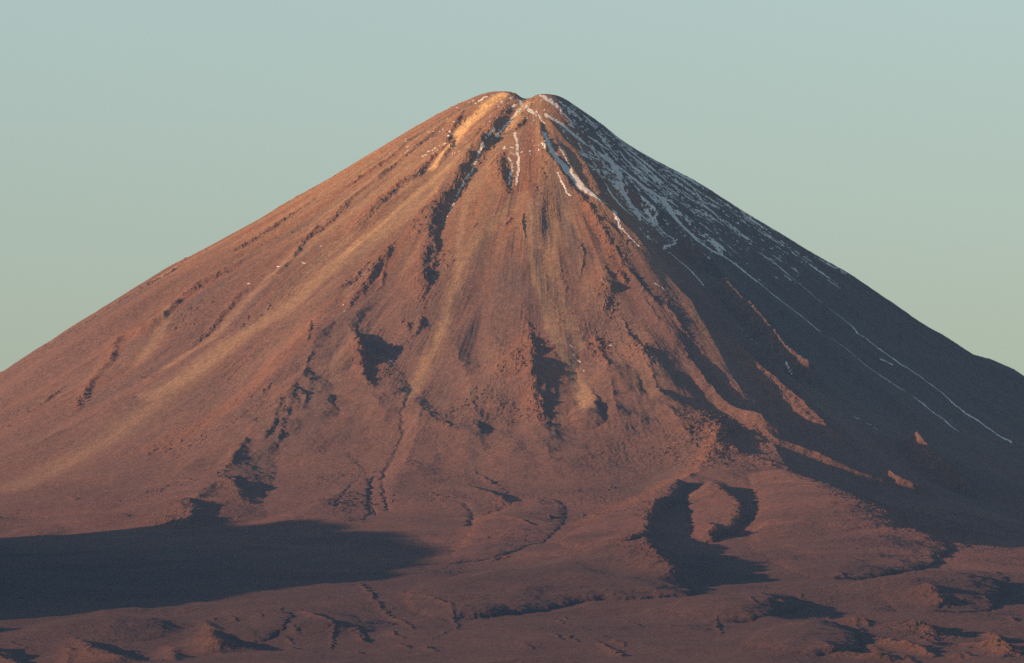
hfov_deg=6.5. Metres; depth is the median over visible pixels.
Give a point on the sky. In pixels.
(884, 139)
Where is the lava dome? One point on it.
(828, 631)
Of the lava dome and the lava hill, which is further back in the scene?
the lava hill
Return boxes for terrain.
[0,530,1023,662]
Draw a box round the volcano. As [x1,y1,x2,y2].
[0,91,1023,553]
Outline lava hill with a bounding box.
[357,554,756,594]
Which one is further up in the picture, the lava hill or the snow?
the snow
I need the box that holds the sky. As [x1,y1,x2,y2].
[0,0,1023,375]
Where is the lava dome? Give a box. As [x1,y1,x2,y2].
[714,620,909,645]
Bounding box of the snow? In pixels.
[247,94,1011,442]
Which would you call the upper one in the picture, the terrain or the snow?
the snow

